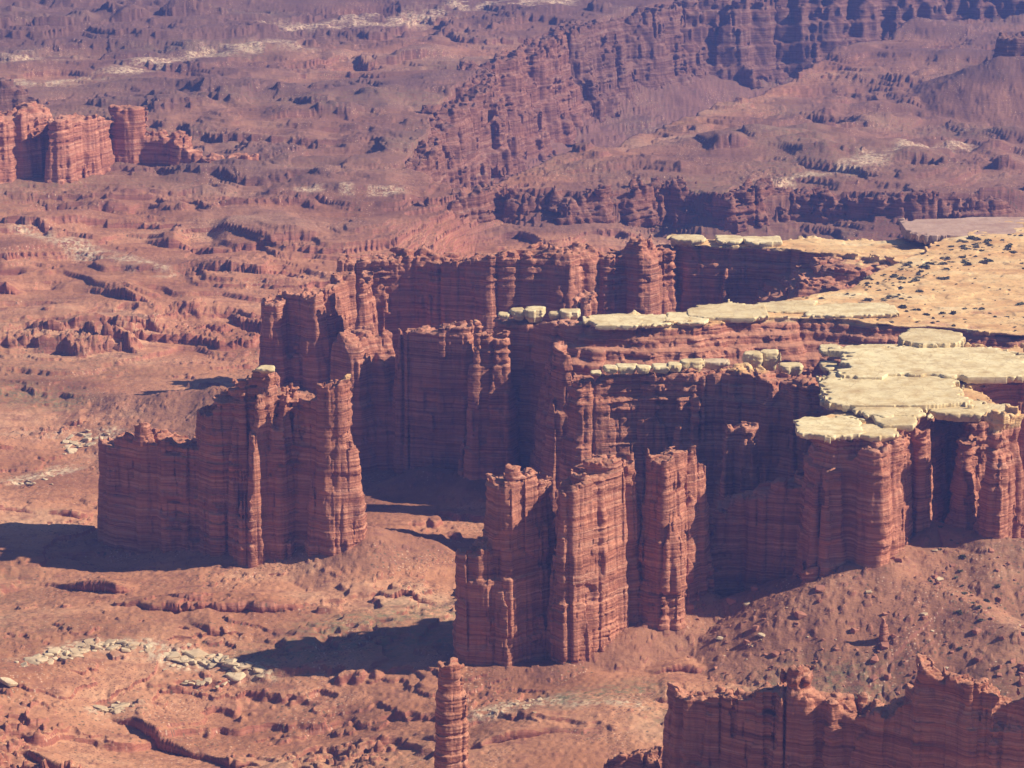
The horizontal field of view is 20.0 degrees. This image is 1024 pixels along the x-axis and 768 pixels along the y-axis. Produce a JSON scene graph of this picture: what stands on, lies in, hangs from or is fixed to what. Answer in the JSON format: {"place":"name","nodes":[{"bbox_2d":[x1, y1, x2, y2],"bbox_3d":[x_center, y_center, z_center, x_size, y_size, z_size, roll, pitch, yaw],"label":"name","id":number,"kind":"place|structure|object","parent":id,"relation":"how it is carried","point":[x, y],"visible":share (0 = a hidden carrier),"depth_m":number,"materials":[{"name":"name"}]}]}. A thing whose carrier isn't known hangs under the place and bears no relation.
{"place":"outdoors","nodes":[
{"label":"outdoors","id":0,"kind":"place"},
{"bbox_2d":[0,0,1023,767],"bbox_3d":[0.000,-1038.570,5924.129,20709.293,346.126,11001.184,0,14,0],"label":"ground","id":1,"kind":"structure","parent":0,"point":[132,296],"depth_m":2235.41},
{"bbox_2d":[0,677,17,686],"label":"pale block","id":2,"kind":"structure","parent":1,"relation":"on","point":[8,682],"depth_m":1534.05,"materials":[{"name":"stone"}]},
{"bbox_2d":[0,77,41,111],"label":"rock butte","id":3,"kind":"object","parent":1,"relation":"on","point":[11,95],"visible":0.5,"depth_m":3066.10,"materials":[{"name":"brown stone"}]},
{"bbox_2d":[23,657,39,664],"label":"pale block","id":4,"kind":"structure","parent":1,"relation":"on","point":[31,660],"depth_m":1565.48,"materials":[{"name":"stone"}]},
{"bbox_2d":[35,656,48,663],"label":"pale block","id":5,"kind":"structure","parent":1,"relation":"on","point":[41,660],"depth_m":1566.15,"materials":[{"name":"stone"}]},
{"bbox_2d":[44,648,60,655],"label":"pale block","id":6,"kind":"structure","parent":1,"relation":"on","point":[55,652],"depth_m":1581.32,"materials":[{"name":"stone"}]},
{"bbox_2d":[66,448,77,453],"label":"pale block","id":7,"kind":"structure","parent":1,"relation":"on","point":[71,450],"depth_m":1963.14,"materials":[{"name":"stone"}]},
{"bbox_2d":[68,654,83,657],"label":"pale block","id":8,"kind":"structure","parent":1,"relation":"on","point":[77,655],"depth_m":1578.49,"materials":[{"name":"stone"}]},
{"bbox_2d":[69,648,86,653],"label":"pale block","id":9,"kind":"structure","parent":1,"relation":"on","point":[74,650],"depth_m":1584.09,"materials":[{"name":"stone"}]},
{"bbox_2d":[75,638,94,644],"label":"pale block","id":10,"kind":"structure","parent":1,"relation":"on","point":[86,641],"depth_m":1597.20,"materials":[{"name":"stone"}]},
{"bbox_2d":[89,644,101,648],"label":"pale block","id":11,"kind":"structure","parent":1,"relation":"on","point":[95,646],"depth_m":1589.73,"materials":[{"name":"stone"}]},
{"bbox_2d":[93,705,108,711],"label":"pale block","id":12,"kind":"structure","parent":1,"relation":"on","point":[104,708],"depth_m":1528.03,"materials":[{"name":"stone"}]},
{"bbox_2d":[106,639,115,645],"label":"pale block","id":13,"kind":"structure","parent":1,"relation":"on","point":[111,642],"depth_m":1596.51,"materials":[{"name":"stone"}]},
{"bbox_2d":[106,643,120,650],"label":"pale block","id":14,"kind":"structure","parent":1,"relation":"on","point":[113,647],"depth_m":1590.42,"materials":[{"name":"stone"}]},
{"bbox_2d":[112,709,121,713],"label":"pale block","id":15,"kind":"structure","parent":1,"relation":"on","point":[116,711],"depth_m":1526.95,"materials":[{"name":"stone"}]},
{"bbox_2d":[112,703,126,708],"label":"pale block","id":16,"kind":"structure","parent":1,"relation":"on","point":[123,705],"depth_m":1532.83,"materials":[{"name":"stone"}]},
{"bbox_2d":[121,647,130,651],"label":"pale block","id":17,"kind":"structure","parent":1,"relation":"on","point":[123,649],"depth_m":1586.80,"materials":[{"name":"stone"}]},
{"bbox_2d":[0,101,258,183],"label":"rock wall","id":18,"kind":"structure","parent":1,"relation":"on","point":[36,139],"depth_m":2670.34,"materials":[{"name":"red stone"}]},
{"bbox_2d":[166,651,180,660],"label":"pale block","id":19,"kind":"structure","parent":1,"relation":"on","point":[172,655],"depth_m":1585.53,"materials":[{"name":"stone"}]},
{"bbox_2d":[180,655,188,666],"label":"pale block","id":20,"kind":"structure","parent":1,"relation":"on","point":[184,657],"depth_m":1583.83,"materials":[{"name":"stone"}]},
{"bbox_2d":[187,660,197,664],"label":"pale block","id":21,"kind":"structure","parent":1,"relation":"on","point":[190,662],"depth_m":1580.79,"materials":[{"name":"stone"}]},
{"bbox_2d":[184,648,207,659],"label":"pale block","id":22,"kind":"structure","parent":1,"relation":"on","point":[197,653],"depth_m":1589.41,"materials":[{"name":"stone"}]},
{"bbox_2d":[195,659,207,666],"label":"pale block","id":23,"kind":"structure","parent":1,"relation":"on","point":[204,663],"depth_m":1580.73,"materials":[{"name":"stone"}]},
{"bbox_2d":[207,662,218,668],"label":"pale block","id":24,"kind":"structure","parent":1,"relation":"on","point":[211,665],"depth_m":1578.31,"materials":[{"name":"stone"}]},
{"bbox_2d":[219,658,236,666],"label":"pale block","id":25,"kind":"structure","parent":1,"relation":"on","point":[232,660],"depth_m":1575.17,"materials":[{"name":"stone"}]},
{"bbox_2d":[97,369,366,567],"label":"rock butte","id":26,"kind":"object","parent":1,"relation":"on","point":[258,468],"visible":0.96,"depth_m":1714.12,"materials":[{"name":"red stone"}]},
{"bbox_2d":[256,365,274,373],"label":"cap boulder","id":27,"kind":"object","parent":26,"relation":"on","point":[265,369],"visible":1,"depth_m":1696.63,"materials":[{"name":"beige stone"}]},
{"bbox_2d":[226,663,239,666],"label":"pale block","id":28,"kind":"structure","parent":1,"relation":"on","point":[229,664],"depth_m":1570.78,"materials":[{"name":"stone"}]},
{"bbox_2d":[224,671,245,680],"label":"pale block","id":29,"kind":"structure","parent":1,"relation":"on","point":[237,676],"depth_m":1565.65,"materials":[{"name":"stone"}]},
{"bbox_2d":[231,666,242,671],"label":"pale block","id":30,"kind":"structure","parent":1,"relation":"on","point":[234,669],"depth_m":1567.84,"materials":[{"name":"stone"}]},
{"bbox_2d":[236,665,250,668],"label":"pale block","id":31,"kind":"structure","parent":1,"relation":"on","point":[243,666],"depth_m":1568.92,"materials":[{"name":"stone"}]},
{"bbox_2d":[244,661,253,667],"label":"pale block","id":32,"kind":"structure","parent":1,"relation":"on","point":[251,664],"depth_m":1572.98,"materials":[{"name":"stone"}]},
{"bbox_2d":[253,666,264,672],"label":"pale block","id":33,"kind":"structure","parent":1,"relation":"on","point":[259,669],"depth_m":1569.88,"materials":[{"name":"stone"}]},
{"bbox_2d":[434,657,469,767],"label":"rock spire","id":34,"kind":"object","parent":1,"relation":"on","point":[451,728],"visible":1,"depth_m":1375.21,"materials":[{"name":"red stone"}]},
{"bbox_2d":[253,234,678,473],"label":"cliff wall","id":35,"kind":"structure","parent":1,"relation":"on","point":[393,334],"depth_m":2038.67,"materials":[{"name":"red stone"}]},
{"bbox_2d":[405,60,528,188],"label":"canyon wall","id":36,"kind":"structure","parent":1,"relation":"on","point":[471,141],"depth_m":3073.74,"materials":[{"name":"brown stone"}]},
{"bbox_2d":[452,463,556,666],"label":"rock fin","id":37,"kind":"object","parent":1,"relation":"on","point":[502,576],"visible":0.88,"depth_m":1545.98,"materials":[{"name":"red stone"}]},
{"bbox_2d":[417,179,661,231],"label":"canyon wall","id":38,"kind":"structure","parent":1,"relation":"on","point":[638,206],"depth_m":2643.99,"materials":[{"name":"brown stone"}]},
{"bbox_2d":[475,26,605,160],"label":"canyon wall","id":39,"kind":"structure","parent":1,"relation":"on","point":[540,92],"depth_m":3405.97,"materials":[{"name":"brown stone"}]},
{"bbox_2d":[545,454,641,664],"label":"rock fin","id":40,"kind":"object","parent":1,"relation":"on","point":[595,581],"visible":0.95,"depth_m":1545.70,"materials":[{"name":"red stone"}]},
{"bbox_2d":[549,0,709,121],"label":"canyon wall","id":41,"kind":"structure","parent":1,"relation":"on","point":[618,57],"depth_m":3659.86,"materials":[{"name":"brown stone"}]},
{"bbox_2d":[603,745,662,767],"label":"rock outcrop","id":42,"kind":"object","parent":1,"relation":"on","point":[650,757],"visible":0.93,"depth_m":1360.83,"materials":[{"name":"red stone"}]},
{"bbox_2d":[637,445,714,630],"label":"rock fin","id":43,"kind":"object","parent":1,"relation":"on","point":[675,559],"visible":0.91,"depth_m":1567.26,"materials":[{"name":"red stone"}]},
{"bbox_2d":[541,340,832,524],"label":"rock ridge","id":44,"kind":"object","parent":1,"relation":"on","point":[735,424],"visible":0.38,"depth_m":1713.72,"materials":[{"name":"red stone"}]},
{"bbox_2d":[590,370,600,375],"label":"cap boulder","id":45,"kind":"object","parent":44,"relation":"on","point":[596,372],"visible":1,"depth_m":1706.55,"materials":[{"name":"beige stone"}]},
{"bbox_2d":[603,364,617,373],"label":"cap boulder","id":46,"kind":"object","parent":44,"relation":"on","point":[609,369],"visible":1,"depth_m":1709.39,"materials":[{"name":"beige stone"}]},
{"bbox_2d":[615,363,637,373],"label":"cap boulder","id":47,"kind":"object","parent":44,"relation":"on","point":[626,368],"visible":1,"depth_m":1711.79,"materials":[{"name":"beige stone"}]},
{"bbox_2d":[636,364,651,373],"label":"cap boulder","id":48,"kind":"object","parent":44,"relation":"on","point":[643,369],"visible":1,"depth_m":1709.78,"materials":[{"name":"beige stone"}]},
{"bbox_2d":[651,363,669,373],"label":"cap boulder","id":49,"kind":"object","parent":44,"relation":"on","point":[663,368],"visible":1,"depth_m":1711.58,"materials":[{"name":"beige stone"}]},
{"bbox_2d":[667,362,681,371],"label":"cap boulder","id":50,"kind":"object","parent":44,"relation":"on","point":[675,366],"visible":1,"depth_m":1712.18,"materials":[{"name":"beige stone"}]},
{"bbox_2d":[680,358,704,372],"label":"cap boulder","id":51,"kind":"object","parent":44,"relation":"on","point":[697,364],"visible":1,"depth_m":1715.22,"materials":[{"name":"beige stone"}]},
{"bbox_2d":[702,358,729,369],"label":"cap boulder","id":52,"kind":"object","parent":44,"relation":"on","point":[713,363],"visible":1,"depth_m":1723.80,"materials":[{"name":"stone"}]},
{"bbox_2d":[742,350,762,367],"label":"cap boulder","id":53,"kind":"object","parent":44,"relation":"on","point":[754,358],"visible":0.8,"depth_m":1726.20,"materials":[{"name":"beige stone"}]},
{"bbox_2d":[760,349,780,370],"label":"cap boulder","id":54,"kind":"object","parent":44,"relation":"on","point":[771,359],"visible":0.94,"depth_m":1729.65,"materials":[{"name":"beige stone"}]},
{"bbox_2d":[778,362,803,374],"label":"cap boulder","id":55,"kind":"object","parent":44,"relation":"on","point":[792,368],"visible":0.98,"depth_m":1718.52,"materials":[{"name":"beige stone"}]},
{"bbox_2d":[819,360,838,373],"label":"cap boulder","id":56,"kind":"object","parent":44,"relation":"on","point":[826,366],"visible":0.89,"depth_m":1721.91,"materials":[{"name":"beige stone"}]},
{"bbox_2d":[818,344,842,356],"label":"cap boulder","id":57,"kind":"object","parent":44,"relation":"on","point":[823,349],"visible":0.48,"depth_m":1756.06,"materials":[{"name":"beige stone"}]},
{"bbox_2d":[649,175,812,234],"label":"canyon wall","id":58,"kind":"structure","parent":1,"relation":"on","point":[676,198],"depth_m":2645.91,"materials":[{"name":"brown stone"}]},
{"bbox_2d":[726,598,736,604],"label":"boulder","id":59,"kind":"object","parent":1,"relation":"on","point":[731,601],"visible":1,"depth_m":1582.83,"materials":[{"name":"red stone"}]},
{"bbox_2d":[677,0,788,87],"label":"canyon wall","id":60,"kind":"structure","parent":1,"relation":"on","point":[737,37],"depth_m":3770.37,"materials":[{"name":"brown stone"}]},
{"bbox_2d":[457,215,1023,479],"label":"mesa","id":61,"kind":"structure","parent":1,"relation":"on","point":[509,397],"depth_m":1841.09,"materials":[{"name":"red stone"}]},
{"bbox_2d":[498,312,509,319],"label":"cap boulder","id":62,"kind":"object","parent":61,"relation":"on","point":[504,315],"visible":1,"depth_m":1853.31,"materials":[{"name":"beige stone"}]},
{"bbox_2d":[509,307,524,320],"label":"cap boulder","id":63,"kind":"object","parent":61,"relation":"on","point":[517,313],"visible":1,"depth_m":1854.41,"materials":[{"name":"beige stone"}]},
{"bbox_2d":[524,306,545,322],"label":"cap boulder","id":64,"kind":"object","parent":61,"relation":"on","point":[534,314],"visible":1,"depth_m":1852.60,"materials":[{"name":"beige stone"}]},
{"bbox_2d":[548,311,559,319],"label":"cap boulder","id":65,"kind":"object","parent":61,"relation":"on","point":[553,315],"visible":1,"depth_m":1851.26,"materials":[{"name":"beige stone"}]},
{"bbox_2d":[559,308,580,319],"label":"cap boulder","id":66,"kind":"object","parent":61,"relation":"on","point":[572,314],"visible":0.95,"depth_m":1848.51,"materials":[{"name":"beige stone"}]},
{"bbox_2d":[582,313,642,329],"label":"cap slab","id":67,"kind":"structure","parent":61,"relation":"on","point":[619,321],"depth_m":1821.40,"materials":[{"name":"beige stone"}]},
{"bbox_2d":[638,314,672,328],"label":"cap slab","id":68,"kind":"structure","parent":61,"relation":"on","point":[651,321],"depth_m":1820.66,"materials":[{"name":"beige stone"}]},
{"bbox_2d":[665,312,708,326],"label":"cap slab","id":69,"kind":"structure","parent":61,"relation":"on","point":[679,317],"depth_m":1825.67,"materials":[{"name":"beige stone"}]},
{"bbox_2d":[687,303,768,322],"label":"cap slab","id":70,"kind":"structure","parent":61,"relation":"on","point":[737,313],"depth_m":1841.40,"materials":[{"name":"beige stone"}]},
{"bbox_2d":[754,300,819,313],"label":"cap slab","id":71,"kind":"structure","parent":61,"relation":"on","point":[792,307],"depth_m":1860.31,"materials":[{"name":"beige stone"}]},
{"bbox_2d":[803,303,898,319],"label":"cap slab","id":72,"kind":"structure","parent":61,"relation":"on","point":[857,310],"depth_m":1847.13,"materials":[{"name":"beige stone"}]},
{"bbox_2d":[936,276,949,279],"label":"desert shrub","id":73,"kind":"object","parent":61,"relation":"on","point":[944,278],"visible":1,"depth_m":1938.86,"materials":[{"name":"grey plant"}]},
{"bbox_2d":[897,217,1023,243],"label":"cap slab","id":74,"kind":"structure","parent":61,"relation":"on","point":[927,231],"depth_m":2078.29,"materials":[{"name":"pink stone"}]},
{"bbox_2d":[771,650,779,656],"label":"boulder","id":75,"kind":"object","parent":1,"relation":"on","point":[775,653],"visible":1,"depth_m":1525.56,"materials":[{"name":"red stone"}]},
{"bbox_2d":[661,234,928,313],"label":"mesa","id":76,"kind":"structure","parent":1,"relation":"on","point":[711,271],"depth_m":2065.22,"materials":[{"name":"red stone"}]},
{"bbox_2d":[666,234,706,245],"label":"cap slab","id":77,"kind":"structure","parent":76,"relation":"on","point":[687,239],"depth_m":2072.75,"materials":[{"name":"beige stone"}]},
{"bbox_2d":[715,235,742,245],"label":"cap slab","id":78,"kind":"structure","parent":76,"relation":"on","point":[727,240],"depth_m":2069.64,"materials":[{"name":"beige stone"}]},
{"bbox_2d":[741,236,781,246],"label":"cap slab","id":79,"kind":"structure","parent":76,"relation":"on","point":[763,241],"depth_m":2064.31,"materials":[{"name":"beige stone"}]},
{"bbox_2d":[794,611,806,618],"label":"boulder","id":80,"kind":"object","parent":1,"relation":"on","point":[799,614],"visible":1,"depth_m":1543.26,"materials":[{"name":"red stone"}]},
{"bbox_2d":[800,566,818,585],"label":"boulder","id":81,"kind":"object","parent":1,"relation":"on","point":[809,575],"visible":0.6,"depth_m":1568.55,"materials":[{"name":"red stone"}]},
{"bbox_2d":[815,585,824,592],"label":"boulder","id":82,"kind":"object","parent":1,"relation":"on","point":[820,588],"visible":1,"depth_m":1554.10,"materials":[{"name":"red stone"}]},
{"bbox_2d":[661,653,1023,767],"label":"rock wall","id":83,"kind":"structure","parent":1,"relation":"on","point":[933,717],"depth_m":1294.58,"materials":[{"name":"red stone"}]},
{"bbox_2d":[850,627,859,633],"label":"boulder","id":84,"kind":"object","parent":1,"relation":"on","point":[853,630],"visible":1,"depth_m":1527.62,"materials":[{"name":"red stone"}]},
{"bbox_2d":[709,342,1023,597],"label":"mesa","id":85,"kind":"structure","parent":1,"relation":"on","point":[828,509],"depth_m":1593.55,"materials":[{"name":"red stone"}]},
{"bbox_2d":[819,394,836,410],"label":"cap boulder","id":86,"kind":"object","parent":85,"relation":"on","point":[822,402],"visible":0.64,"depth_m":1628.23,"materials":[{"name":"beige stone"}]},
{"bbox_2d":[793,416,865,443],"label":"cap slab","id":87,"kind":"structure","parent":85,"relation":"on","point":[827,429],"depth_m":1571.12,"materials":[{"name":"beige stone"}]},
{"bbox_2d":[857,424,898,441],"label":"cap slab","id":88,"kind":"structure","parent":85,"relation":"on","point":[878,433],"depth_m":1561.79,"materials":[{"name":"beige stone"}]},
{"bbox_2d":[852,407,933,420],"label":"cap slab","id":89,"kind":"structure","parent":85,"relation":"on","point":[918,413],"depth_m":1598.16,"materials":[{"name":"beige stone"}]},
{"bbox_2d":[816,371,973,411],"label":"cap slab","id":90,"kind":"structure","parent":85,"relation":"on","point":[928,393],"depth_m":1635.21,"materials":[{"name":"beige stone"}]},
{"bbox_2d":[872,415,917,431],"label":"cap slab","id":91,"kind":"structure","parent":85,"relation":"on","point":[906,423],"depth_m":1578.73,"materials":[{"name":"beige stone"}]},
{"bbox_2d":[828,344,1023,383],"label":"cap slab","id":92,"kind":"structure","parent":85,"relation":"on","point":[979,365],"depth_m":1698.04,"materials":[{"name":"beige stone"}]},
{"bbox_2d":[898,328,965,347],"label":"cap slab","id":93,"kind":"structure","parent":85,"relation":"on","point":[925,338],"depth_m":1747.24,"materials":[{"name":"beige stone"}]},
{"bbox_2d":[924,398,989,421],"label":"cap slab","id":94,"kind":"structure","parent":85,"relation":"on","point":[964,413],"depth_m":1601.92,"materials":[{"name":"beige stone"}]},
{"bbox_2d":[984,403,1009,412],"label":"cap slab","id":95,"kind":"structure","parent":85,"relation":"on","point":[999,407],"depth_m":1613.51,"materials":[{"name":"beige stone"}]},
{"bbox_2d":[870,674,877,680],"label":"boulder","id":96,"kind":"object","parent":1,"relation":"on","point":[873,677],"visible":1,"depth_m":1498.38,"materials":[{"name":"red stone"}]},
{"bbox_2d":[870,655,878,662],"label":"boulder","id":97,"kind":"object","parent":1,"relation":"on","point":[874,659],"visible":1,"depth_m":1505.81,"materials":[{"name":"red stone"}]},
{"bbox_2d":[878,618,889,641],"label":"rock pinnacle","id":98,"kind":"object","parent":1,"relation":"on","point":[883,633],"visible":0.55,"depth_m":1517.52,"materials":[{"name":"red stone"}]},
{"bbox_2d":[880,642,888,649],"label":"boulder","id":99,"kind":"object","parent":1,"relation":"on","point":[884,645],"visible":1,"depth_m":1513.57,"materials":[{"name":"red stone"}]},
{"bbox_2d":[884,673,890,679],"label":"boulder","id":100,"kind":"object","parent":1,"relation":"on","point":[887,676],"visible":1,"depth_m":1499.74,"materials":[{"name":"red stone"}]},
{"bbox_2d":[773,0,1023,77],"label":"canyon wall","id":101,"kind":"structure","parent":1,"relation":"on","point":[809,33],"depth_m":3818.06,"materials":[{"name":"brown stone"}]},
{"bbox_2d":[789,187,1020,223],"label":"canyon wall","id":102,"kind":"structure","parent":1,"relation":"on","point":[825,207],"depth_m":2623.52,"materials":[{"name":"brown stone"}]},
{"bbox_2d":[972,627,980,634],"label":"boulder","id":103,"kind":"object","parent":1,"relation":"on","point":[976,630],"visible":1,"depth_m":1510.75,"materials":[{"name":"red stone"}]},
{"bbox_2d":[974,653,984,661],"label":"boulder","id":104,"kind":"object","parent":1,"relation":"on","point":[978,658],"visible":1,"depth_m":1493.52,"materials":[{"name":"red stone"}]},
{"bbox_2d":[992,31,1023,57],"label":"rock butte","id":105,"kind":"object","parent":1,"relation":"on","point":[1007,45],"visible":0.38,"depth_m":3193.92,"materials":[{"name":"brown stone"}]},
{"bbox_2d":[1018,678,1023,685],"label":"boulder","id":106,"kind":"object","parent":1,"relation":"on","point":[1021,682],"visible":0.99,"depth_m":1471.06,"materials":[{"name":"red stone"}]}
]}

